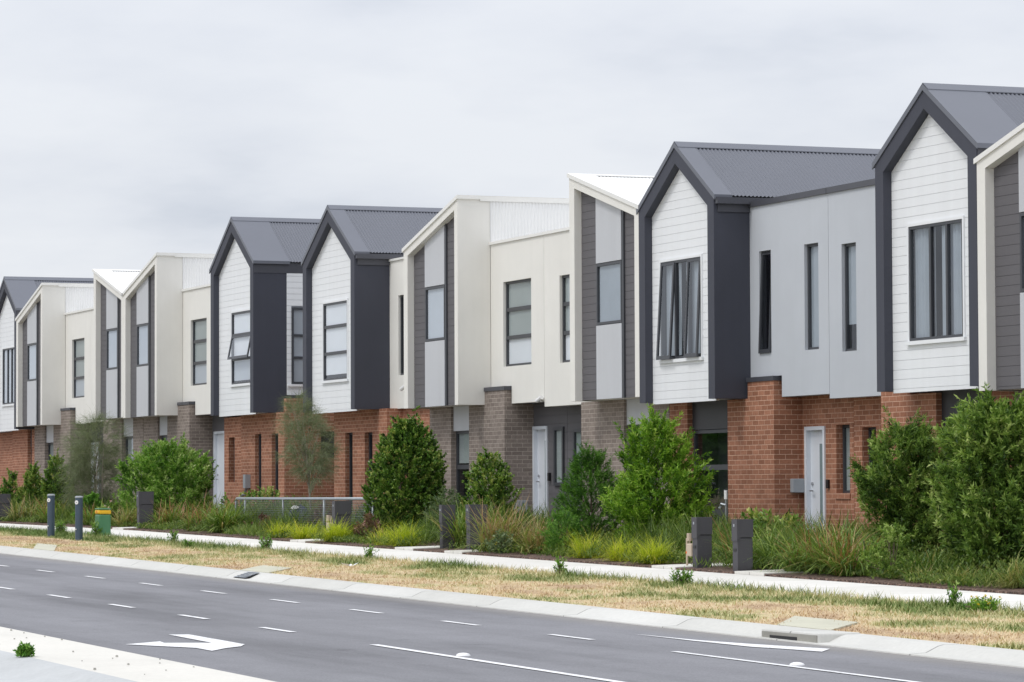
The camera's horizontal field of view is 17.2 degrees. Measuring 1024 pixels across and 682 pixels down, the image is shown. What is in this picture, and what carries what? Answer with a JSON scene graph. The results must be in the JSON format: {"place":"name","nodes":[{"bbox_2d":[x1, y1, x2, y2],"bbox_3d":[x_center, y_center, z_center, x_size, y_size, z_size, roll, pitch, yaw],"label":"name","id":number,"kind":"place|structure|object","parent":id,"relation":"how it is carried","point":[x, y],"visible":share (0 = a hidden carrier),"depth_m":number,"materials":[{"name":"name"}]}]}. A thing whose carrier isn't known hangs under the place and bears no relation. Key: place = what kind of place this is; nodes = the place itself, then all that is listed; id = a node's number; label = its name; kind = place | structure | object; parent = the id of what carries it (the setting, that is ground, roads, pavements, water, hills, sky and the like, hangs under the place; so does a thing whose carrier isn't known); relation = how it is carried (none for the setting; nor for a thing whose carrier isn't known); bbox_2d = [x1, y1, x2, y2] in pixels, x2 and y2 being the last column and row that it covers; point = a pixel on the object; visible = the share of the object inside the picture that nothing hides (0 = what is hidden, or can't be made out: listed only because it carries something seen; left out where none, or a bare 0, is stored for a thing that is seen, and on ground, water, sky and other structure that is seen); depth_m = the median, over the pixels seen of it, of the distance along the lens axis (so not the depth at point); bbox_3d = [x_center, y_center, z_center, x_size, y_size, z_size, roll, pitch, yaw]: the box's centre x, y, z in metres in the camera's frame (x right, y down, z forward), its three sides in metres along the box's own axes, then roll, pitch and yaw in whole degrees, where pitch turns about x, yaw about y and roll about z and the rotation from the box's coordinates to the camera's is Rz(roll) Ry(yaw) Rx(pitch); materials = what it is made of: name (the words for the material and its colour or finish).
{"place":"outdoors","nodes":[
{"label":"outdoors","id":0,"kind":"place"},
{"bbox_2d":[0,553,1023,681],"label":"road","id":1,"kind":"structure","parent":0,"point":[275,632],"depth_m":36.80,"materials":[{"name":"grey asphalt"}]},
{"bbox_2d":[0,650,136,681],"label":"median kerb","id":2,"kind":"structure","parent":1,"relation":"on","point":[13,668],"depth_m":29.93,"materials":[{"name":"concrete"}]},
{"bbox_2d":[0,627,274,681],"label":"median","id":3,"kind":"object","parent":1,"relation":"on","point":[59,651],"visible":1,"depth_m":30.59,"materials":[{"name":"concrete"}]},
{"bbox_2d":[0,546,1023,667],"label":"kerb","id":4,"kind":"structure","parent":1,"relation":"on","point":[960,652],"depth_m":42.36,"materials":[{"name":"concrete"}]},
{"bbox_2d":[762,628,859,642],"bbox_3d":[3.200,3.182,36.446,0.518,0.138,1.400,1,-3,-22],"label":"kerb inlet","id":5,"kind":"object","parent":4,"relation":"in","point":[811,635],"visible":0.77,"depth_m":36.18,"materials":[{"name":"concrete"}]},
{"bbox_2d":[0,524,1023,649],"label":"verge","id":6,"kind":"structure","parent":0,"point":[755,602],"depth_m":45.18,"materials":[{"name":"beige plant"}]},
{"bbox_2d":[47,494,54,536],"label":"bollard","id":7,"kind":"object","parent":6,"relation":"on","point":[51,514],"visible":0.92,"depth_m":78.02,"materials":[{"name":"grey metal"}]},
{"bbox_2d":[75,496,82,540],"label":"bollard","id":8,"kind":"object","parent":6,"relation":"on","point":[78,518],"visible":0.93,"depth_m":74.63,"materials":[{"name":"grey metal"}]},
{"bbox_2d":[95,508,110,534],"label":"green utility cabinet","id":9,"kind":"object","parent":6,"relation":"on","point":[103,517],"visible":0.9,"depth_m":77.13,"materials":[{"name":"green metal"}]},
{"bbox_2d":[777,616,857,629],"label":"drain cover","id":10,"kind":"structure","parent":6,"relation":"on","point":[813,623],"depth_m":37.80,"materials":[{"name":"beige concrete"}]},
{"bbox_2d":[959,594,1002,612],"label":"weed","id":11,"kind":"object","parent":6,"relation":"on","point":[978,604],"visible":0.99,"depth_m":38.87,"materials":[{"name":"green plant"}]},
{"bbox_2d":[0,523,1023,610],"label":"footpath","id":12,"kind":"structure","parent":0,"point":[865,589],"depth_m":52.34,"materials":[{"name":"concrete"}]},
{"bbox_2d":[0,521,1023,594],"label":"garden bed","id":13,"kind":"object","parent":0,"point":[853,579],"visible":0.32,"depth_m":55.22,"materials":[{"name":"brown soil"}]},
{"bbox_2d":[0,468,18,503],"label":"garden shrub","id":14,"kind":"object","parent":13,"relation":"on","point":[7,488],"visible":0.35,"depth_m":101.74,"materials":[{"name":"green plant"}]},
{"bbox_2d":[0,493,58,520],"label":"mat rush","id":15,"kind":"object","parent":13,"relation":"on","point":[18,513],"visible":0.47,"depth_m":95.53,"materials":[{"name":"green plant"}]},
{"bbox_2d":[15,461,45,508],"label":"garden shrub","id":16,"kind":"object","parent":13,"relation":"on","point":[33,475],"visible":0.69,"depth_m":99.17,"materials":[{"name":"green plant"}]},
{"bbox_2d":[0,276,93,493],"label":"gabled townhouse","id":17,"kind":"structure","parent":13,"relation":"on","point":[17,449],"depth_m":110.55,"materials":[{"name":"paint"}]},
{"bbox_2d":[3,347,13,404],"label":"window","id":18,"kind":"structure","parent":17,"relation":"in","point":[8,354],"depth_m":110.50,"materials":[{"name":"glass"}]},
{"bbox_2d":[40,448,74,509],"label":"garden shrub","id":19,"kind":"object","parent":13,"relation":"on","point":[47,487],"visible":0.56,"depth_m":97.31,"materials":[{"name":"green plant"}]},
{"bbox_2d":[15,283,102,496],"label":"cream townhouse","id":20,"kind":"structure","parent":13,"relation":"on","point":[53,353],"depth_m":105.77,"materials":[{"name":"paint"}]},
{"bbox_2d":[27,343,36,380],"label":"window","id":21,"kind":"structure","parent":20,"relation":"in","point":[31,348],"depth_m":107.44,"materials":[{"name":"glass"}]},
{"bbox_2d":[74,338,83,397],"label":"window","id":22,"kind":"structure","parent":20,"relation":"in","point":[78,343],"depth_m":104.70,"materials":[{"name":"glass"}]},
{"bbox_2d":[71,491,105,524],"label":"shrub","id":23,"kind":"object","parent":13,"relation":"on","point":[91,498],"visible":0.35,"depth_m":89.45,"materials":[{"name":"green plant"}]},
{"bbox_2d":[51,406,137,509],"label":"sheoak tree","id":24,"kind":"object","parent":13,"relation":"on","point":[85,456],"visible":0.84,"depth_m":92.91,"materials":[{"name":"green plant"}]},
{"bbox_2d":[90,269,143,501],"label":"cream townhouse","id":25,"kind":"structure","parent":13,"relation":"on","point":[110,286],"depth_m":98.79,"materials":[{"name":"paint"}]},
{"bbox_2d":[106,328,116,369],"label":"window","id":26,"kind":"structure","parent":25,"relation":"in","point":[111,334],"depth_m":98.43,"materials":[{"name":"glass"}]},
{"bbox_2d":[107,503,136,526],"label":"mat rush","id":27,"kind":"object","parent":13,"relation":"on","point":[125,517],"visible":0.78,"depth_m":84.80,"materials":[{"name":"green plant"}]},
{"bbox_2d":[136,491,153,527],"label":"letterbox pillar","id":28,"kind":"structure","parent":13,"relation":"on","point":[145,501],"depth_m":82.95,"materials":[{"name":"grey paint"}]},
{"bbox_2d":[110,432,218,518],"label":"young tree","id":29,"kind":"object","parent":13,"relation":"on","point":[173,474],"visible":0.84,"depth_m":85.62,"materials":[{"name":"green plant"}]},
{"bbox_2d":[139,496,197,525],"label":"mat rush","id":30,"kind":"object","parent":13,"relation":"on","point":[167,518],"visible":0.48,"depth_m":82.07,"materials":[{"name":"green plant"}]},
{"bbox_2d":[122,252,240,507],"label":"cream townhouse","id":31,"kind":"structure","parent":13,"relation":"on","point":[166,346],"depth_m":93.53,"materials":[{"name":"paint"}]},
{"bbox_2d":[137,323,147,366],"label":"window","id":32,"kind":"structure","parent":31,"relation":"in","point":[142,329],"depth_m":95.31,"materials":[{"name":"glass"}]},
{"bbox_2d":[193,318,206,385],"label":"window","id":33,"kind":"structure","parent":31,"relation":"in","point":[200,325],"depth_m":92.44,"materials":[{"name":"glass"}]},
{"bbox_2d":[213,431,223,507],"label":"door","id":34,"kind":"structure","parent":31,"relation":"in","point":[218,436],"depth_m":92.24,"materials":[{"name":"paint"}]},
{"bbox_2d":[161,500,227,530],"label":"mat rush","id":35,"kind":"object","parent":13,"relation":"on","point":[188,522],"visible":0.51,"depth_m":79.33,"materials":[{"name":"green plant"}]},
{"bbox_2d":[189,492,255,532],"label":"mat rush","id":36,"kind":"object","parent":13,"relation":"on","point":[225,517],"visible":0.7,"depth_m":77.41,"materials":[{"name":"green plant"}]},
{"bbox_2d":[219,485,307,509],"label":"shrub","id":37,"kind":"object","parent":13,"relation":"on","point":[269,490],"visible":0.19,"depth_m":81.64,"materials":[{"name":"green plant"}]},
{"bbox_2d":[209,217,333,508],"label":"gabled townhouse","id":38,"kind":"structure","parent":13,"relation":"on","point":[256,270],"depth_m":86.01,"materials":[{"name":"paint"}]},
{"bbox_2d":[227,310,249,384],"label":"window","id":39,"kind":"structure","parent":38,"relation":"in","point":[240,339],"depth_m":86.65,"materials":[{"name":"glass"}]},
{"bbox_2d":[291,307,302,383],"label":"window","id":40,"kind":"structure","parent":38,"relation":"in","point":[293,335],"depth_m":85.41,"materials":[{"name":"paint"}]},
{"bbox_2d":[235,497,373,534],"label":"fence","id":41,"kind":"object","parent":13,"relation":"on","point":[248,500],"visible":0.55,"depth_m":74.19,"materials":[{"name":"metal"}]},
{"bbox_2d":[283,515,325,538],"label":"tufted sedge","id":42,"kind":"object","parent":13,"relation":"on","point":[302,534],"visible":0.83,"depth_m":71.21,"materials":[{"name":"green plant"}]},
{"bbox_2d":[266,383,347,509],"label":"sheoak tree","id":43,"kind":"object","parent":13,"relation":"on","point":[326,466],"visible":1,"depth_m":76.61,"materials":[{"name":"green plant"}]},
{"bbox_2d":[309,511,363,541],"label":"tufted sedge","id":44,"kind":"object","parent":13,"relation":"on","point":[335,531],"visible":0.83,"depth_m":68.91,"materials":[{"name":"green plant"}]},
{"bbox_2d":[332,501,351,530],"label":"letterbox pillar","id":45,"kind":"structure","parent":13,"relation":"on","point":[340,509],"depth_m":69.81,"materials":[{"name":"grey paint"}]},
{"bbox_2d":[349,511,382,539],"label":"ruddy shrub","id":46,"kind":"object","parent":13,"relation":"on","point":[368,522],"visible":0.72,"depth_m":68.92,"materials":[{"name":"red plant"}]},
{"bbox_2d":[301,205,442,515],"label":"gabled townhouse","id":47,"kind":"structure","parent":13,"relation":"on","point":[352,262],"depth_m":78.97,"materials":[{"name":"paint"}]},
{"bbox_2d":[323,300,346,380],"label":"window","id":48,"kind":"structure","parent":47,"relation":"in","point":[334,314],"depth_m":79.67,"materials":[{"name":"glass"}]},
{"bbox_2d":[349,433,352,515],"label":"window","id":49,"kind":"structure","parent":47,"relation":"in","point":[350,434],"depth_m":80.16,"materials":[{"name":"glass"}]},
{"bbox_2d":[400,295,403,374],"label":"window","id":50,"kind":"structure","parent":47,"relation":"in","point":[401,296],"depth_m":77.56,"materials":[{"name":"glass"}]},
{"bbox_2d":[377,516,431,545],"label":"tufted sedge","id":51,"kind":"object","parent":13,"relation":"on","point":[401,533],"visible":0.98,"depth_m":65.28,"materials":[{"name":"green plant"}]},
{"bbox_2d":[361,405,452,528],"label":"hedge tree","id":52,"kind":"object","parent":13,"relation":"on","point":[407,443],"visible":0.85,"depth_m":70.13,"materials":[{"name":"green plant"}]},
{"bbox_2d":[423,486,461,541],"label":"shrub","id":53,"kind":"object","parent":13,"relation":"on","point":[434,506],"visible":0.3,"depth_m":67.43,"materials":[{"name":"green plant"}]},
{"bbox_2d":[439,505,454,548],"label":"letterbox pillar","id":54,"kind":"structure","parent":13,"relation":"on","point":[444,541],"depth_m":63.79,"materials":[{"name":"grey paint"}]},
{"bbox_2d":[413,495,492,547],"bbox_3d":[-0.942,3.404,64.016,2.166,0.990,2.131,1,-3,-22],"label":"mat rush","id":55,"kind":"object","parent":13,"relation":"on","point":[457,533],"visible":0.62,"depth_m":63.76,"materials":[{"name":"green plant"}]},
{"bbox_2d":[466,504,487,549],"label":"letterbox pillar","id":56,"kind":"structure","parent":13,"relation":"on","point":[468,523],"depth_m":62.59,"materials":[{"name":"grey paint"}]},
{"bbox_2d":[402,195,568,533],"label":"cream townhouse","id":57,"kind":"structure","parent":13,"relation":"on","point":[474,380],"depth_m":71.73,"materials":[{"name":"paint"}]},
{"bbox_2d":[425,285,444,341],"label":"window","id":58,"kind":"structure","parent":57,"relation":"in","point":[434,296],"depth_m":73.31,"materials":[{"name":"glass"}]},
{"bbox_2d":[456,431,468,504],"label":"window","id":59,"kind":"structure","parent":57,"relation":"in","point":[462,437],"depth_m":73.54,"materials":[{"name":"glass"}]},
{"bbox_2d":[506,278,530,366],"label":"window","id":60,"kind":"structure","parent":57,"relation":"in","point":[518,293],"depth_m":70.65,"materials":[{"name":"glass"}]},
{"bbox_2d":[532,426,548,518],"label":"door","id":61,"kind":"structure","parent":57,"relation":"in","point":[540,450],"depth_m":70.65,"materials":[{"name":"paint"}]},
{"bbox_2d":[553,427,564,485],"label":"window","id":62,"kind":"structure","parent":57,"relation":"in","point":[558,432],"depth_m":69.57,"materials":[{"name":"glass"}]},
{"bbox_2d":[455,446,530,523],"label":"young tree","id":63,"kind":"object","parent":13,"relation":"on","point":[497,490],"visible":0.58,"depth_m":66.87,"materials":[{"name":"green plant"}]},
{"bbox_2d":[443,493,545,551],"bbox_3d":[-0.189,3.267,61.722,2.578,1.112,2.655,1,-3,-22],"label":"mat rush","id":64,"kind":"object","parent":13,"relation":"on","point":[515,527],"visible":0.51,"depth_m":61.58,"materials":[{"name":"green plant"}]},
{"bbox_2d":[483,529,516,553],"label":"shrub","id":65,"kind":"object","parent":13,"relation":"on","point":[495,542],"visible":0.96,"depth_m":60.64,"materials":[{"name":"green plant"}]},
{"bbox_2d":[0,490,1023,586],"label":"ground cover","id":66,"kind":"object","parent":13,"relation":"on","point":[246,528],"visible":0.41,"depth_m":57.33,"materials":[{"name":"green plant"}]},
{"bbox_2d":[490,514,564,553],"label":"mat rush","id":67,"kind":"object","parent":13,"relation":"on","point":[538,539],"visible":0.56,"depth_m":60.04,"materials":[{"name":"green plant"}]},
{"bbox_2d":[537,505,586,550],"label":"shrub","id":68,"kind":"object","parent":13,"relation":"on","point":[553,534],"visible":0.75,"depth_m":59.31,"materials":[{"name":"green plant"}]},
{"bbox_2d":[555,527,613,558],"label":"tufted sedge","id":69,"kind":"object","parent":13,"relation":"on","point":[585,545],"visible":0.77,"depth_m":57.43,"materials":[{"name":"green plant"}]},
{"bbox_2d":[551,439,624,542],"bbox_3d":[1.476,2.812,61.980,1.648,2.076,1.503,1,-3,-22],"label":"young tree","id":70,"kind":"object","parent":13,"relation":"on","point":[588,463],"visible":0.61,"depth_m":61.82,"materials":[{"name":"green plant"}]},
{"bbox_2d":[582,531,642,560],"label":"tufted sedge","id":71,"kind":"object","parent":13,"relation":"on","point":[614,555],"visible":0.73,"depth_m":55.80,"materials":[{"name":"green plant"}]},
{"bbox_2d":[542,173,718,532],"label":"cream townhouse","id":72,"kind":"structure","parent":13,"relation":"on","point":[591,322],"depth_m":65.30,"materials":[{"name":"paint"}]},
{"bbox_2d":[562,275,569,362],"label":"window","id":73,"kind":"structure","parent":72,"relation":"in","point":[566,278],"depth_m":68.24,"materials":[{"name":"glass"}]},
{"bbox_2d":[596,260,621,324],"bbox_3d":[2.065,-0.908,64.456,0.490,1.170,1.210,1,-3,-22],"label":"window","id":74,"kind":"structure","parent":72,"relation":"in","point":[609,274],"depth_m":64.46,"materials":[{"name":"glass"}]},
{"bbox_2d":[620,534,683,563],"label":"tufted sedge","id":75,"kind":"object","parent":13,"relation":"on","point":[644,552],"visible":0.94,"depth_m":54.37,"materials":[{"name":"green plant"}]},
{"bbox_2d":[596,403,718,546],"bbox_3d":[2.531,2.390,58.476,2.037,2.688,2.444,1,-3,-22],"label":"young tree","id":76,"kind":"object","parent":13,"relation":"on","point":[636,490],"visible":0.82,"depth_m":58.18,"materials":[{"name":"green plant"}]},
{"bbox_2d":[691,517,711,567],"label":"letterbox pillar","id":77,"kind":"structure","parent":13,"relation":"on","point":[701,530],"depth_m":52.59,"materials":[{"name":"grey metal"}]},
{"bbox_2d":[706,512,769,562],"bbox_3d":[3.483,3.068,53.758,1.445,0.927,1.680,0,-3,5],"label":"mat rush","id":78,"kind":"object","parent":13,"relation":"on","point":[725,542],"visible":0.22,"depth_m":53.63,"materials":[{"name":"green plant"}]},
{"bbox_2d":[731,519,752,571],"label":"letterbox pillar","id":79,"kind":"structure","parent":13,"relation":"on","point":[742,534],"depth_m":50.89,"materials":[{"name":"grey metal"}]},
{"bbox_2d":[636,141,880,532],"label":"gabled townhouse","id":80,"kind":"structure","parent":13,"relation":"on","point":[733,295],"depth_m":59.86,"materials":[{"name":"paint"}]},
{"bbox_2d":[656,257,700,359],"bbox_3d":[3.232,-0.576,61.426,0.604,1.790,1.750,1,-3,-22],"label":"window","id":81,"kind":"structure","parent":80,"relation":"in","point":[679,307],"depth_m":61.58,"materials":[{"name":"glass"}]},
{"bbox_2d":[693,429,727,526],"bbox_3d":[3.877,2.619,61.422,0.490,2.020,1.716,1,-3,-22],"label":"window","id":82,"kind":"structure","parent":80,"relation":"in","point":[716,441],"depth_m":62.21,"materials":[{"name":"glass"}]},
{"bbox_2d":[758,250,771,353],"bbox_3d":[4.672,-0.683,59.494,0.573,1.800,0.470,1,-3,-22],"label":"window","id":83,"kind":"structure","parent":80,"relation":"in","point":[762,346],"depth_m":59.58,"materials":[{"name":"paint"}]},
{"bbox_2d":[807,243,818,349],"bbox_3d":[5.188,-0.757,57.763,0.070,1.810,0.530,1,-3,-22],"label":"window","id":84,"kind":"structure","parent":80,"relation":"in","point":[812,249],"depth_m":57.90,"materials":[{"name":"glass"}]},
{"bbox_2d":[804,426,825,529],"bbox_3d":[5.285,2.528,58.496,0.150,2.110,0.760,1,-3,-22],"label":"door","id":85,"kind":"structure","parent":80,"relation":"in","point":[814,436],"depth_m":58.64,"materials":[{"name":"paint"}]},
{"bbox_2d":[842,425,849,492],"bbox_3d":[5.960,2.004,57.679,0.490,1.160,0.500,1,-3,-22],"label":"window","id":86,"kind":"structure","parent":80,"relation":"in","point":[845,428],"depth_m":57.78,"materials":[{"name":"glass"}]},
{"bbox_2d":[726,518,812,569],"bbox_3d":[4.043,3.059,51.671,1.919,0.813,1.981,1,-3,-22],"label":"mat rush","id":87,"kind":"object","parent":13,"relation":"on","point":[768,550],"visible":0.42,"depth_m":51.47,"materials":[{"name":"green plant"}]},
{"bbox_2d":[740,507,803,544],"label":"rose shrub","id":88,"kind":"object","parent":13,"relation":"on","point":[756,516],"visible":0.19,"depth_m":53.94,"materials":[{"name":"green plant"}]},
{"bbox_2d":[752,515,844,571],"bbox_3d":[4.417,2.997,50.275,2.070,0.842,2.072,1,-3,-22],"label":"mat rush","id":89,"kind":"object","parent":13,"relation":"on","point":[790,567],"visible":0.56,"depth_m":50.14,"materials":[{"name":"green plant"}]},
{"bbox_2d":[760,513,885,574],"bbox_3d":[4.630,2.947,49.541,2.166,0.894,2.123,-1,-3,12],"label":"mat rush","id":90,"kind":"object","parent":13,"relation":"on","point":[820,569],"visible":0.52,"depth_m":49.33,"materials":[{"name":"green plant"}]},
{"bbox_2d":[768,509,908,559],"bbox_3d":[4.893,2.952,51.193,2.411,0.962,2.322,1,-3,-22],"label":"mat rush","id":91,"kind":"object","parent":13,"relation":"on","point":[823,530],"visible":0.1,"depth_m":51.36,"materials":[{"name":"green plant"}]},
{"bbox_2d":[793,515,898,575],"bbox_3d":[4.858,2.933,48.689,2.011,0.865,1.944,1,-3,-22],"label":"mat rush","id":92,"kind":"object","parent":13,"relation":"on","point":[841,561],"visible":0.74,"depth_m":48.48,"materials":[{"name":"green plant"}]},
{"bbox_2d":[859,522,914,578],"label":"round shrub","id":93,"kind":"object","parent":13,"relation":"on","point":[890,535],"visible":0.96,"depth_m":47.45,"materials":[{"name":"green plant"}]},
{"bbox_2d":[847,405,959,556],"bbox_3d":[5.942,2.248,51.547,1.884,2.569,1.910,1,-3,-22],"label":"wattle tree","id":94,"kind":"object","parent":13,"relation":"on","point":[900,482],"visible":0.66,"depth_m":51.16,"materials":[{"name":"green plant"}]},
{"bbox_2d":[874,545,965,577],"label":"mat rush","id":95,"kind":"object","parent":13,"relation":"on","point":[936,562],"visible":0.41,"depth_m":46.85,"materials":[{"name":"green plant"}]},
{"bbox_2d":[826,83,1023,546],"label":"gabled townhouse","id":96,"kind":"structure","parent":13,"relation":"on","point":[903,287],"depth_m":53.32,"materials":[{"name":"paint"}]},
{"bbox_2d":[845,243,856,350],"bbox_3d":[5.894,-0.728,56.551,0.490,1.800,0.520,1,-3,-22],"label":"window","id":97,"kind":"structure","parent":96,"relation":"in","point":[850,252],"depth_m":56.65,"materials":[{"name":"glass"}]},
{"bbox_2d":[909,219,962,340],"bbox_3d":[6.792,-0.926,52.609,0.490,1.800,1.720,1,-3,-22],"label":"window","id":98,"kind":"structure","parent":96,"relation":"in","point":[935,249],"depth_m":52.72,"materials":[{"name":"glass"}]},
{"bbox_2d":[920,383,1023,573],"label":"wattle tree","id":99,"kind":"object","parent":13,"relation":"on","point":[983,480],"visible":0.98,"depth_m":46.73,"materials":[{"name":"green plant"}]},
{"bbox_2d":[964,546,1023,588],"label":"tufted sedge","id":100,"kind":"object","parent":13,"relation":"on","point":[1015,583],"visible":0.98,"depth_m":43.99,"materials":[{"name":"green plant"}]},
{"bbox_2d":[973,122,1023,500],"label":"cream townhouse","id":101,"kind":"structure","parent":13,"relation":"on","point":[1000,203],"depth_m":50.64,"materials":[{"name":"paint"}]},
{"bbox_2d":[1019,212,1023,291],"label":"window","id":102,"kind":"structure","parent":101,"relation":"in","point":[1021,215],"depth_m":50.05,"materials":[{"name":"paint"}]},
{"bbox_2d":[0,0,1023,285],"label":"sky","id":103,"kind":"structure","parent":0,"point":[131,131],"materials":[{"name":"white"}]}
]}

